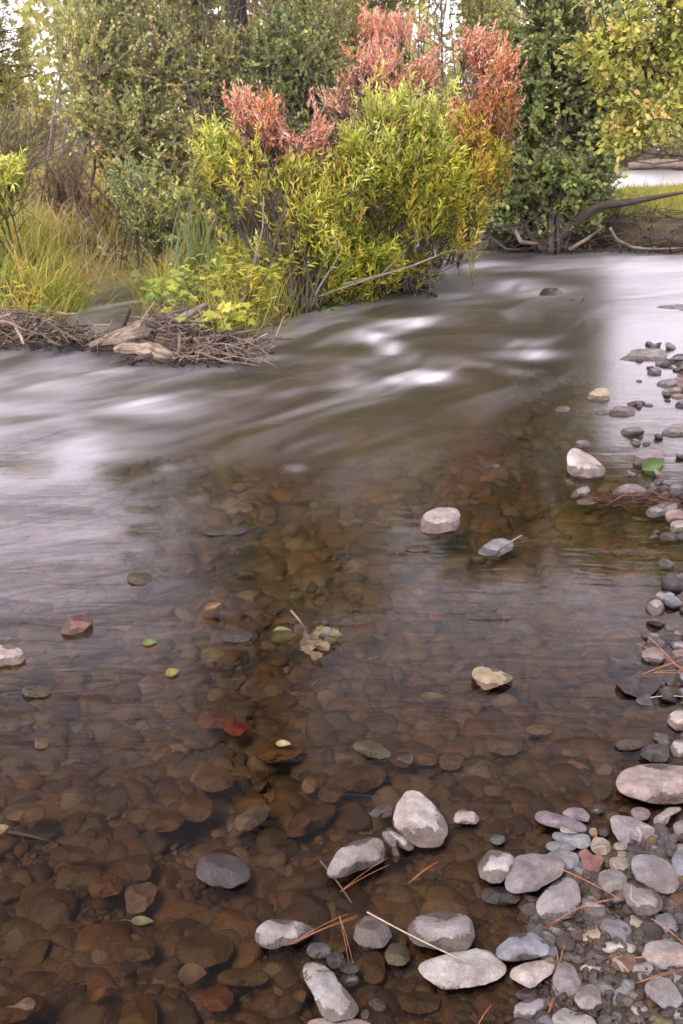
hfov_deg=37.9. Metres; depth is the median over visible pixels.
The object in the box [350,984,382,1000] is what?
submerged stone
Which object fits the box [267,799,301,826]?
submerged stone
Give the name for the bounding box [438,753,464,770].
river stone
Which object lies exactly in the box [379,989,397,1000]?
submerged stone
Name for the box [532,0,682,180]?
riverside tree
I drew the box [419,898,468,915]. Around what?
submerged stone
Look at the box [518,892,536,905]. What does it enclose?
bar stone
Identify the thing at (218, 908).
submerged stone
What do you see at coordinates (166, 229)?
background shrub
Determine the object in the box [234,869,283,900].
submerged stone
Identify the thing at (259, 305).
leafy herb
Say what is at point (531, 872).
river stone
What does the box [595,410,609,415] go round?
river stone
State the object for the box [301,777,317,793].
river stone
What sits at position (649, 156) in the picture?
driftwood log
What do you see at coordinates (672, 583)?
bar stone
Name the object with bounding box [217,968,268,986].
river stone
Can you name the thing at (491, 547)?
river stone
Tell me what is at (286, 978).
submerged stone
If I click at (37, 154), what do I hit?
bare shrub
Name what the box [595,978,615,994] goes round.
river stone
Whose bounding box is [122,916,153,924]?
fallen leaf
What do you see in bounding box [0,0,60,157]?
pine tree
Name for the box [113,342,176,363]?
bleached root
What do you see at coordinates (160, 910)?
submerged stone
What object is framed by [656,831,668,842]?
bar stone
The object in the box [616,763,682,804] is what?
river stone
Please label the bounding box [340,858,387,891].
pine needle
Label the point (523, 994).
river stone
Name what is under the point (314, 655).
fallen leaf
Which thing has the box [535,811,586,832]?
river stone
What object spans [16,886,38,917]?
submerged stone
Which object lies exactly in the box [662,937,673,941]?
river stone
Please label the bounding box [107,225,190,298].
grass tuft
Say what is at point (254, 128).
willow shrub
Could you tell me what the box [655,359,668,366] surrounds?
river stone
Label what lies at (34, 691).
river stone
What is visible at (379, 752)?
river stone
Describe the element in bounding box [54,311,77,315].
driftwood branch
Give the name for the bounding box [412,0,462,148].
background tree
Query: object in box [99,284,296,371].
root litter
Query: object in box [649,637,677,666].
pine needle
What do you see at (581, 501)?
river stone
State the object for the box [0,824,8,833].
fallen leaf
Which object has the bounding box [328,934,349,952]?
river stone
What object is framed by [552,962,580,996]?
river stone
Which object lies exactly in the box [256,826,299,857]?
submerged stone
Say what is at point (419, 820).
river stone
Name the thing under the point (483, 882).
submerged stone
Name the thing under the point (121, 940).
submerged stone
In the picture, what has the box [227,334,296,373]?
fan twig
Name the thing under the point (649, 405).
river stone
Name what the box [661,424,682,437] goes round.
river stone
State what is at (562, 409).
river stone
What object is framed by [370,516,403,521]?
fallen leaf
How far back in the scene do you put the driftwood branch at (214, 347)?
7.10 m
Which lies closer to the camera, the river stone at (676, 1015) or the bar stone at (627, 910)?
the river stone at (676, 1015)
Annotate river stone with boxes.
[0,644,25,666]
[0,993,47,1023]
[4,803,45,821]
[22,685,50,697]
[35,738,47,748]
[50,845,92,861]
[57,865,102,885]
[61,615,92,635]
[88,873,122,897]
[118,995,156,1023]
[123,854,154,880]
[123,938,154,961]
[124,882,156,913]
[127,572,151,584]
[144,810,184,832]
[175,933,233,969]
[177,793,211,821]
[194,765,234,791]
[196,853,250,887]
[198,710,235,728]
[202,986,233,1011]
[204,526,245,535]
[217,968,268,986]
[221,629,251,642]
[224,722,247,735]
[227,502,252,513]
[234,803,269,831]
[254,919,313,948]
[255,739,303,762]
[287,804,336,837]
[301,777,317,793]
[303,962,358,1021]
[306,943,331,958]
[308,1018,369,1023]
[318,783,345,802]
[326,951,344,968]
[327,837,384,878]
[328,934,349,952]
[337,764,385,792]
[339,962,358,973]
[340,973,359,985]
[353,740,390,761]
[353,915,391,949]
[360,950,384,983]
[370,805,392,817]
[382,831,399,862]
[385,942,409,965]
[386,828,413,850]
[390,752,413,767]
[393,790,447,847]
[399,933,406,944]
[399,991,440,1013]
[405,545,430,551]
[407,912,474,952]
[416,753,437,765]
[418,948,506,989]
[421,507,459,534]
[428,609,441,620]
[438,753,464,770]
[453,809,478,823]
[471,900,504,920]
[472,666,512,689]
[472,985,504,1014]
[478,538,513,556]
[478,850,514,883]
[481,887,522,904]
[484,463,498,468]
[486,731,522,755]
[490,834,504,844]
[496,932,549,961]
[505,853,564,893]
[510,960,554,987]
[513,998,547,1019]
[515,988,537,1000]
[526,725,551,734]
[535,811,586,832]
[536,877,580,920]
[539,287,562,295]
[546,841,575,850]
[546,851,580,869]
[552,832,590,848]
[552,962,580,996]
[552,1008,595,1023]
[555,406,568,412]
[560,827,577,833]
[562,807,589,821]
[567,448,605,478]
[571,486,589,499]
[574,984,601,1008]
[575,440,590,448]
[576,499,595,504]
[579,848,603,873]
[580,964,600,970]
[582,925,600,942]
[587,387,609,400]
[588,885,601,899]
[589,828,597,836]
[590,837,610,854]
[591,806,604,813]
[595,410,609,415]
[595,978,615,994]
[598,828,608,836]
[598,869,627,892]
[600,918,631,941]
[602,942,635,952]
[604,656,636,671]
[606,952,637,972]
[609,406,635,418]
[609,856,628,870]
[609,907,626,916]
[610,815,654,844]
[612,484,647,497]
[613,979,634,1004]
[614,842,627,850]
[615,739,642,749]
[616,676,660,696]
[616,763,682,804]
[617,851,626,856]
[619,349,666,364]
[623,880,662,915]
[624,470,636,477]
[628,844,642,854]
[629,915,642,927]
[629,992,637,1000]
[631,807,649,820]
[631,854,679,893]
[631,1002,647,1014]
[632,961,653,972]
[633,446,663,466]
[638,972,650,979]
[640,743,669,762]
[642,647,665,664]
[642,940,682,969]
[644,403,652,407]
[645,502,677,517]
[645,976,682,1008]
[647,368,661,376]
[649,1012,672,1023]
[653,807,680,824]
[654,913,677,932]
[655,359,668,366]
[656,304,682,310]
[656,591,674,602]
[657,378,677,388]
[660,532,677,540]
[660,634,682,643]
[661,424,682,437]
[662,388,674,394]
[662,685,682,696]
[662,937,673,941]
[665,509,682,523]
[665,677,681,685]
[667,709,682,730]
[670,520,682,533]
[670,739,682,756]
[670,890,682,904]
[671,394,682,399]
[671,641,682,649]
[671,649,682,660]
[671,849,682,875]
[673,387,682,393]
[673,820,682,834]
[673,973,681,982]
[674,630,682,635]
[674,1007,682,1019]
[675,400,682,409]
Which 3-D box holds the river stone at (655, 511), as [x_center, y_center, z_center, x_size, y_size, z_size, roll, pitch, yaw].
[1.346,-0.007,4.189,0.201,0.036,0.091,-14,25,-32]
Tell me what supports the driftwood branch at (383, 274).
on the willow roots
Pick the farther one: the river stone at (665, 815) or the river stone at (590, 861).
the river stone at (665, 815)
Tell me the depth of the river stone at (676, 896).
2.07 m
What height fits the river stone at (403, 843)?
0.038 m
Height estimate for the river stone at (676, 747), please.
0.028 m
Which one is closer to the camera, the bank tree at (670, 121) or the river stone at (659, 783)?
the river stone at (659, 783)
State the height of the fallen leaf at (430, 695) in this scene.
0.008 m
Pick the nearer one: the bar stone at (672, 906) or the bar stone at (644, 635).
the bar stone at (672, 906)
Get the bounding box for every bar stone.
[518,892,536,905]
[518,901,535,916]
[519,911,528,922]
[525,922,537,931]
[529,913,540,920]
[531,923,549,933]
[538,929,555,944]
[539,954,559,969]
[548,945,559,957]
[551,927,559,934]
[554,935,574,952]
[564,870,581,884]
[572,867,583,874]
[581,892,591,897]
[581,898,594,908]
[581,902,607,927]
[581,906,605,921]
[582,869,598,881]
[582,872,592,881]
[584,896,598,900]
[590,893,599,899]
[608,890,624,903]
[621,427,643,439]
[622,902,632,915]
[640,632,658,639]
[640,834,658,846]
[640,921,664,939]
[644,835,657,850]
[645,599,664,619]
[646,619,664,628]
[647,636,666,649]
[649,842,670,859]
[650,845,657,850]
[652,823,670,833]
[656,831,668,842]
[658,688,678,704]
[658,738,671,749]
[660,573,682,593]
[663,901,670,912]
[664,596,682,609]
[666,899,680,913]
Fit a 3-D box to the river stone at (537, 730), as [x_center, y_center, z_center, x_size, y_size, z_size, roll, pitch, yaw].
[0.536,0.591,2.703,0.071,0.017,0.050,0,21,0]
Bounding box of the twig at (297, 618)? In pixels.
[290,610,307,631]
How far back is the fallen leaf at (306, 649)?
3.06 m
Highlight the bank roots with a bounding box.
[465,183,630,253]
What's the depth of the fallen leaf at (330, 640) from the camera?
3.11 m
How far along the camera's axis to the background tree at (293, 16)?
23.75 m
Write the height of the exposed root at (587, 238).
0.276 m
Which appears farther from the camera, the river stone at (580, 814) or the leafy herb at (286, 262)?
the leafy herb at (286, 262)
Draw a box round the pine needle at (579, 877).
[541,861,615,896]
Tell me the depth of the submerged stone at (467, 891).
2.14 m
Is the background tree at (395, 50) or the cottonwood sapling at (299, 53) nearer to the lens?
the cottonwood sapling at (299, 53)
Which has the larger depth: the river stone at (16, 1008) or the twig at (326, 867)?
the twig at (326, 867)
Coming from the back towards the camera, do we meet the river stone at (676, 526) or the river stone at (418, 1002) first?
the river stone at (676, 526)
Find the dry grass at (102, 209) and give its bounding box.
[0,169,174,278]
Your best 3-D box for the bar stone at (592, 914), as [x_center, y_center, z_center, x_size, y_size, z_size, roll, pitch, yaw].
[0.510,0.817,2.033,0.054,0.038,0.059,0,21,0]
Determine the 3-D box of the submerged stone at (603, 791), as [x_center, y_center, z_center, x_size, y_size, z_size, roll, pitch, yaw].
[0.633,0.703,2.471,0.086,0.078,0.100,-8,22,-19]
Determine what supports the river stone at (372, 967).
on the riverbed gravel
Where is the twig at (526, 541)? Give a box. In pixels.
[512,539,541,543]
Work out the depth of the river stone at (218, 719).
2.75 m
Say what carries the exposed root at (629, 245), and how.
attached to the undercut roots
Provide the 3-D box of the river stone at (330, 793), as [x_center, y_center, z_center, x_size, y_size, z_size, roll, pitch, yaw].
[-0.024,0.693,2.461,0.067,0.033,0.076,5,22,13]
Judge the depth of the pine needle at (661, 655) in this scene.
2.93 m
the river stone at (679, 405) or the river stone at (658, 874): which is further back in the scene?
the river stone at (679, 405)
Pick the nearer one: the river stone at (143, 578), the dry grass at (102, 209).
the river stone at (143, 578)
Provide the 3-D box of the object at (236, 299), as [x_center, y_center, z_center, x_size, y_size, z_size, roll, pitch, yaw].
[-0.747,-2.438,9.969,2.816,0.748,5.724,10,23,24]
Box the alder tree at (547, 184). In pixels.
[477,0,658,254]
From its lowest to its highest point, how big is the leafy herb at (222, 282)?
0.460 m
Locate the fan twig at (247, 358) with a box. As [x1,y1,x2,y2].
[222,353,274,365]
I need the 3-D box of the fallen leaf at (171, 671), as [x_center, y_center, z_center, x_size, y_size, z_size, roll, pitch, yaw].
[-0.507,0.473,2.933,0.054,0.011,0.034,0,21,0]
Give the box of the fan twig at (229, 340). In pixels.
[204,326,267,348]
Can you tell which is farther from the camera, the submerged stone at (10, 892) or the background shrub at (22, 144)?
the background shrub at (22, 144)
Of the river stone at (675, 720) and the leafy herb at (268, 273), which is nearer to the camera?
the river stone at (675, 720)
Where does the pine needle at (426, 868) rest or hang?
on the stream water
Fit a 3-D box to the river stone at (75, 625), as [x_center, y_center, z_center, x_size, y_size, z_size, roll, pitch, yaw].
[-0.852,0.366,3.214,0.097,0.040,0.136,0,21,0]
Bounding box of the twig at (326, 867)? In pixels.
[319,860,351,903]
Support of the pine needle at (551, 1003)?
on the riverbed gravel
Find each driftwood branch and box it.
[0,320,26,330]
[14,327,24,344]
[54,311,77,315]
[120,306,131,327]
[182,329,258,341]
[186,345,248,354]
[319,250,476,296]
[341,251,404,284]
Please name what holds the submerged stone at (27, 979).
on the riverbed gravel
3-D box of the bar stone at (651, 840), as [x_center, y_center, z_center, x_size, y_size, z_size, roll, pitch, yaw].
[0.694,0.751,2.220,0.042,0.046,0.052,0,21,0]
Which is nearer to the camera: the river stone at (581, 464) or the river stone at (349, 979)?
the river stone at (349, 979)
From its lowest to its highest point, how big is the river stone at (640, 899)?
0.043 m
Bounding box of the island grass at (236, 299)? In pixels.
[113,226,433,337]
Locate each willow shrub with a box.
[174,77,369,315]
[308,56,482,304]
[313,1,469,266]
[417,15,527,284]
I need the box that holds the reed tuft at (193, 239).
[143,185,232,299]
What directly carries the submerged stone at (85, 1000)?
on the riverbed gravel
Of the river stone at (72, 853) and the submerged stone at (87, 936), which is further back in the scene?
the river stone at (72, 853)
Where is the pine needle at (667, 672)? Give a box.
[653,670,682,673]
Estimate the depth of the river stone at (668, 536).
3.91 m
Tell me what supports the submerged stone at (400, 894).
on the riverbed gravel
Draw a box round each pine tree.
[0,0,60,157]
[224,0,260,187]
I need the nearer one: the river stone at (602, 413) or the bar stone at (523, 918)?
the bar stone at (523, 918)
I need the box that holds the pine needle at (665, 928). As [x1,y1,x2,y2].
[651,918,680,940]
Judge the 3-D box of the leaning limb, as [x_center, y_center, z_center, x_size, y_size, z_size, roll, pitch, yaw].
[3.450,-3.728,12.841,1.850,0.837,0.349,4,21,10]
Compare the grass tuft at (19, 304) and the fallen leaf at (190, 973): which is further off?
the grass tuft at (19, 304)
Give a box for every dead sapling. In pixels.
[238,196,263,310]
[309,231,336,311]
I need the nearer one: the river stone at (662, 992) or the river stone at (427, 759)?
the river stone at (662, 992)
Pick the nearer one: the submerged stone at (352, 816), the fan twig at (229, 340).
the submerged stone at (352, 816)
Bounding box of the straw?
[367,911,478,967]
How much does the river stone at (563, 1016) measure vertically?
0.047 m
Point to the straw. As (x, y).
(413, 936)
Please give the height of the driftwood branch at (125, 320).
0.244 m
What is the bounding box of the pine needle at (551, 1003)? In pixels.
[548,995,555,1011]
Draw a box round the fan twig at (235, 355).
[209,348,259,362]
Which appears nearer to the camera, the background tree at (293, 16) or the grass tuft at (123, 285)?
the grass tuft at (123, 285)
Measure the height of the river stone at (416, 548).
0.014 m
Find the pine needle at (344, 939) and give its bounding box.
[339,915,352,961]
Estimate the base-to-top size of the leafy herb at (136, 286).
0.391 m
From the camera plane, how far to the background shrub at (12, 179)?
8.74 m
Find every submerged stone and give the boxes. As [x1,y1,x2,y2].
[0,881,25,905]
[6,921,37,952]
[12,938,49,970]
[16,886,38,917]
[19,971,49,992]
[25,819,61,844]
[26,889,79,921]
[29,974,52,993]
[30,984,62,1023]
[39,984,57,995]
[40,984,86,1023]
[46,928,80,961]
[48,925,77,952]
[54,994,86,1023]
[55,959,77,978]
[60,813,86,838]
[66,951,107,967]
[66,995,122,1023]
[67,853,103,867]
[74,923,101,951]
[79,997,88,1005]
[83,967,120,988]
[91,949,107,963]
[93,921,132,956]
[101,988,128,1013]
[102,855,135,875]
[109,930,132,963]
[148,885,182,919]
[149,954,183,980]
[153,897,182,922]
[154,868,181,889]
[156,808,196,844]
[157,997,201,1023]
[162,941,175,957]
[163,917,199,943]
[168,898,210,919]
[184,927,202,935]
[197,899,213,920]
[202,904,224,925]
[210,849,236,889]
[210,908,259,938]
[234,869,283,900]
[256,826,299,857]
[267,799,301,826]
[272,959,300,991]
[274,890,329,924]
[276,888,310,908]
[277,870,310,891]
[303,867,339,890]
[304,922,332,961]
[330,801,372,831]
[335,883,371,912]
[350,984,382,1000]
[370,892,400,917]
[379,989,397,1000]
[387,885,414,903]
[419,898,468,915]
[425,782,451,808]
[428,798,439,807]
[438,878,475,898]
[447,836,483,861]
[457,878,487,898]
[458,775,491,797]
[491,799,513,816]
[502,786,537,802]
[567,799,594,823]
[587,781,619,800]
[590,764,617,790]
[592,781,612,801]
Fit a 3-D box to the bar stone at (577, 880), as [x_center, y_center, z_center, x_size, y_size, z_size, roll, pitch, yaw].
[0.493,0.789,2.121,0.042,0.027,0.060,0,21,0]
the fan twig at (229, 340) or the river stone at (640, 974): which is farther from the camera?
the fan twig at (229, 340)
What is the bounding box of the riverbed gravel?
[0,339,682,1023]
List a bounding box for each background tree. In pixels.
[0,82,67,150]
[41,0,121,168]
[43,0,107,174]
[121,0,180,151]
[159,5,225,141]
[218,0,276,92]
[271,0,318,134]
[350,2,418,166]
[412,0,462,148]
[413,70,466,121]
[470,0,534,162]
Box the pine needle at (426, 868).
[408,862,437,883]
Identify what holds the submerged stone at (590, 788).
on the riverbed gravel
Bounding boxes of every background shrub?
[0,89,48,209]
[0,146,39,283]
[18,131,141,253]
[101,137,173,272]
[138,176,248,269]
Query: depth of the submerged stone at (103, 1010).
1.87 m
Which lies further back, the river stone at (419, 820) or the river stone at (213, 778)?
the river stone at (213, 778)
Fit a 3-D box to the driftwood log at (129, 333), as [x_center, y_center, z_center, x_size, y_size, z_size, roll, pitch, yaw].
[-1.399,-1.342,7.304,0.901,0.309,0.217,-11,23,-26]
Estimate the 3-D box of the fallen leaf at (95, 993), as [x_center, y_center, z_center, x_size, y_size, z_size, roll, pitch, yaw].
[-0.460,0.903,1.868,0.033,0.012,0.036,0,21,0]
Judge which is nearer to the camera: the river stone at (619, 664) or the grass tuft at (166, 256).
the river stone at (619, 664)
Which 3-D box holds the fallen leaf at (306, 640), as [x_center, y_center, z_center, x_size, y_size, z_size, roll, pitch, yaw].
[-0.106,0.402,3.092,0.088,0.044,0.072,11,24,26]
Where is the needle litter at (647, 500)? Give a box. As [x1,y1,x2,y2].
[580,487,682,511]
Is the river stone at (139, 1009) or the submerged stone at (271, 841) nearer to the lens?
the river stone at (139, 1009)
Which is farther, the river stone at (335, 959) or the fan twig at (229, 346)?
the fan twig at (229, 346)
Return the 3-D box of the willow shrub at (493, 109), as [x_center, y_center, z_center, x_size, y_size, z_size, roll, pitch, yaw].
[1.310,-3.621,10.466,1.108,2.823,2.750,0,21,0]
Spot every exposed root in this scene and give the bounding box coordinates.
[488,235,529,250]
[514,229,560,244]
[568,225,604,250]
[609,227,682,250]
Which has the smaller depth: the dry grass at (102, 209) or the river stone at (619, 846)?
the river stone at (619, 846)
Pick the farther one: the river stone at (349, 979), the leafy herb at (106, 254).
the leafy herb at (106, 254)
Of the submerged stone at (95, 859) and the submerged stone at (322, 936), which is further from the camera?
the submerged stone at (95, 859)
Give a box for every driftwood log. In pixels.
[89,303,206,351]
[485,218,532,237]
[628,159,682,169]
[634,145,661,160]
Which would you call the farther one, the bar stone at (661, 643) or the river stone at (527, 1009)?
the bar stone at (661, 643)
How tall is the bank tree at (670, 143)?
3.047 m
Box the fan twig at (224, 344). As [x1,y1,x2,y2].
[195,343,257,355]
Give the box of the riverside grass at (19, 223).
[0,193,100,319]
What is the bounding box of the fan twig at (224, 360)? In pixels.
[200,351,257,365]
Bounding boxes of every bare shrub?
[0,58,108,192]
[128,0,294,179]
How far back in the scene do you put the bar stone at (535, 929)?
1.99 m
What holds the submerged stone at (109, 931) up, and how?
on the riverbed gravel
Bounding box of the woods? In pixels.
[0,0,682,144]
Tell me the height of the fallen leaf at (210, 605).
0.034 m
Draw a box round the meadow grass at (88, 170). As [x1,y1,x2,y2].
[19,148,387,234]
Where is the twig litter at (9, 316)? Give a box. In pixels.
[0,294,121,354]
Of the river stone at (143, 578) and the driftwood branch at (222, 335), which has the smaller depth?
the river stone at (143, 578)
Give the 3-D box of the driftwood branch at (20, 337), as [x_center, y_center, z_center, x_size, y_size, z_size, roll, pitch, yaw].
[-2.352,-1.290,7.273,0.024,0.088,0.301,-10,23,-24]
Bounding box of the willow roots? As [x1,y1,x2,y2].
[374,238,439,296]
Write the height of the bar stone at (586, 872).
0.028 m
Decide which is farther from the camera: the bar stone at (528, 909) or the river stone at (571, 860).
the river stone at (571, 860)
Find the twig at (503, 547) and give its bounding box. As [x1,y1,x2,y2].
[494,535,521,554]
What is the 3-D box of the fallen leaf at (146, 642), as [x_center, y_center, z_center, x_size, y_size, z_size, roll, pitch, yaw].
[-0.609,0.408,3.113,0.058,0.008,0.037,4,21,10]
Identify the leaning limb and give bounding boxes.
[539,191,682,246]
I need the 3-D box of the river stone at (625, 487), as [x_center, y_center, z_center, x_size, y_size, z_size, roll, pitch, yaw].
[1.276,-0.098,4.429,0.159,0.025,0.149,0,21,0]
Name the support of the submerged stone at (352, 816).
on the riverbed gravel
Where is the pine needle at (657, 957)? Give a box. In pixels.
[635,955,682,958]
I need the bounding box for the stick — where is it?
[3,830,50,841]
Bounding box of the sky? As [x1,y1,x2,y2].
[0,0,681,121]
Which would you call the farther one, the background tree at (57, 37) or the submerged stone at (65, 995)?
the background tree at (57, 37)
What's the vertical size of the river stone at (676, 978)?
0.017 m
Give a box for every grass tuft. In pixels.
[0,250,75,322]
[19,253,122,304]
[21,202,156,288]
[30,234,164,281]
[106,258,159,290]
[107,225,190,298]
[608,174,681,213]
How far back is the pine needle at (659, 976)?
1.83 m
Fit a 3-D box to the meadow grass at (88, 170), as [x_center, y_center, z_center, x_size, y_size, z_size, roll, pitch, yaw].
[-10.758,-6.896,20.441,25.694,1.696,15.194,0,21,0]
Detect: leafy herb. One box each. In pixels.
[0,257,53,312]
[10,296,59,321]
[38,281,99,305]
[95,235,184,269]
[131,263,210,308]
[131,274,164,296]
[140,274,212,312]
[168,246,252,300]
[168,249,241,301]
[170,242,268,285]
[174,288,240,334]
[212,254,290,307]
[216,238,341,287]
[228,302,258,334]
[236,284,279,318]
[245,304,289,326]
[314,296,345,310]
[605,189,640,218]
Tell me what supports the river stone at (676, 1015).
on the riverbed gravel
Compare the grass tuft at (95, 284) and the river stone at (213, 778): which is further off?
the grass tuft at (95, 284)
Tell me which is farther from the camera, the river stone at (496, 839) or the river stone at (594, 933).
the river stone at (496, 839)
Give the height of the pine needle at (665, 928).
0.011 m
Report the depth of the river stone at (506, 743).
2.65 m
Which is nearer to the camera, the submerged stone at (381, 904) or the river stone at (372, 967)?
the river stone at (372, 967)
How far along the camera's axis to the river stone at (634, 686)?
2.85 m
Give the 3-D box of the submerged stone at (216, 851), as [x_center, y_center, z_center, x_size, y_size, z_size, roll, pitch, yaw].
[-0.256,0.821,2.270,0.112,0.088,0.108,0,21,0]
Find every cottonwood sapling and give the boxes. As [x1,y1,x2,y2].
[51,0,198,251]
[119,0,258,246]
[186,0,440,191]
[201,0,370,242]
[433,0,529,163]
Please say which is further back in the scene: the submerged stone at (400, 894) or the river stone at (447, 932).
the submerged stone at (400, 894)
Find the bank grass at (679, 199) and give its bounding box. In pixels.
[601,179,682,220]
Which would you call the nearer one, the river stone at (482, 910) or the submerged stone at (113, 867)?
the river stone at (482, 910)
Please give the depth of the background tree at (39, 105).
31.07 m
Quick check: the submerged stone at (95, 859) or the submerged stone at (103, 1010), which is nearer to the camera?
the submerged stone at (103, 1010)
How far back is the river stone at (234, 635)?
3.14 m
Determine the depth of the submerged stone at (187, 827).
2.43 m
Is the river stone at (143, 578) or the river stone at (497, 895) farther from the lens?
the river stone at (143, 578)
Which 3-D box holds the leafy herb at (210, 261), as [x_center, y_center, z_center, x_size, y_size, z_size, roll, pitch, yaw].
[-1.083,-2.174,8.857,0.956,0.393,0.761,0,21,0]
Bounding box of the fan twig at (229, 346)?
[204,336,256,355]
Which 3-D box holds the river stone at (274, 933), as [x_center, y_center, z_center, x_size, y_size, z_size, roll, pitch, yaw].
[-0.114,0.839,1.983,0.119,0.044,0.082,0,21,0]
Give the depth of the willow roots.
9.87 m
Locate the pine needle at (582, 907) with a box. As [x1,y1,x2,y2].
[544,898,618,927]
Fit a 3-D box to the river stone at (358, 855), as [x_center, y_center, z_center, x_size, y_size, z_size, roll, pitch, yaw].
[0.025,0.753,2.179,0.160,0.063,0.096,-10,23,-25]
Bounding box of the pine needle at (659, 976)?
[637,969,682,982]
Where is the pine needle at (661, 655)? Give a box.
[637,643,682,668]
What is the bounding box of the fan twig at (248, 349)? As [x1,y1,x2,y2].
[227,340,271,355]
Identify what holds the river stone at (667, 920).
on the riverbed gravel
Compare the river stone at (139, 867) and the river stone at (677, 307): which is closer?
the river stone at (139, 867)
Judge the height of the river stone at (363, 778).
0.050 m
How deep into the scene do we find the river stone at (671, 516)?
4.09 m
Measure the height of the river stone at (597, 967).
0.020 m
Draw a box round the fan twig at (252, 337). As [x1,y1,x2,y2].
[227,325,274,343]
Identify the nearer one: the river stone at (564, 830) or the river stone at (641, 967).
the river stone at (641, 967)
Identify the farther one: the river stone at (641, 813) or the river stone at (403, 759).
the river stone at (403, 759)
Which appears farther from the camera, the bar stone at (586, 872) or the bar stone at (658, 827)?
the bar stone at (658, 827)
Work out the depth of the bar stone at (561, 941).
1.93 m
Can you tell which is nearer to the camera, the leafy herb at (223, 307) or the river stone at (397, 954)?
the river stone at (397, 954)
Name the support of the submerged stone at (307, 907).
on the riverbed gravel
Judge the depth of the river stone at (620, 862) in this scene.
2.17 m
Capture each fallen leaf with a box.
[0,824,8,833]
[87,986,105,1002]
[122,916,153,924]
[137,639,156,645]
[160,668,178,676]
[165,963,206,983]
[190,648,224,660]
[197,602,220,612]
[259,626,296,642]
[276,740,290,746]
[290,630,323,648]
[291,624,307,638]
[293,987,305,1002]
[300,645,314,657]
[308,628,319,639]
[308,650,323,663]
[312,625,323,631]
[315,641,333,652]
[319,627,335,637]
[324,628,341,637]
[324,637,335,643]
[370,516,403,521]
[407,589,426,594]
[409,692,444,698]
[633,457,663,474]
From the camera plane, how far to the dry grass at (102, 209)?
11.94 m
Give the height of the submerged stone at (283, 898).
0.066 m
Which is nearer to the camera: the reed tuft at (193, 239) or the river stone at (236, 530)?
the river stone at (236, 530)
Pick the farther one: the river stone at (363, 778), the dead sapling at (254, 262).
the dead sapling at (254, 262)
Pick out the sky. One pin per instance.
(47, 69)
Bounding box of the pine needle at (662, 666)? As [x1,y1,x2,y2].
[643,660,682,673]
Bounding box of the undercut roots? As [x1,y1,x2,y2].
[584,198,682,253]
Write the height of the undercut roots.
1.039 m
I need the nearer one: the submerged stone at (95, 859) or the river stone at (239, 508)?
the submerged stone at (95, 859)
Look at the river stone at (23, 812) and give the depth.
2.38 m
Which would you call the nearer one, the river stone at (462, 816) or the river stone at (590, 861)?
the river stone at (590, 861)
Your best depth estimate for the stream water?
6.92 m
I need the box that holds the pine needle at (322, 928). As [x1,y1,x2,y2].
[291,914,354,943]
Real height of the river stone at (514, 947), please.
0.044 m
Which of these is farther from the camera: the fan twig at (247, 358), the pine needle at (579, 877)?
the fan twig at (247, 358)
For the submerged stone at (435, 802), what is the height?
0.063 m
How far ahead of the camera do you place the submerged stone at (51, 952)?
2.05 m
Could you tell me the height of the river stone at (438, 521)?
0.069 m
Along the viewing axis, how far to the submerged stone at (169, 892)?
2.17 m
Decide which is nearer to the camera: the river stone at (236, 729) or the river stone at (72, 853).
the river stone at (72, 853)
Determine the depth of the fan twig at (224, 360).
6.57 m
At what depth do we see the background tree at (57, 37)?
24.18 m
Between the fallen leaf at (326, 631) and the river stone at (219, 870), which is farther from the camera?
the fallen leaf at (326, 631)
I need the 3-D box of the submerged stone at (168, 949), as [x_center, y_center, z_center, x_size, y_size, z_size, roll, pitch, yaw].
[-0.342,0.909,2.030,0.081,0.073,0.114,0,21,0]
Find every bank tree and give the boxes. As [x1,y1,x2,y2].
[622,112,682,161]
[653,29,682,153]
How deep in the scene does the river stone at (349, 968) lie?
1.90 m
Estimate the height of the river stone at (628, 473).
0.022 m

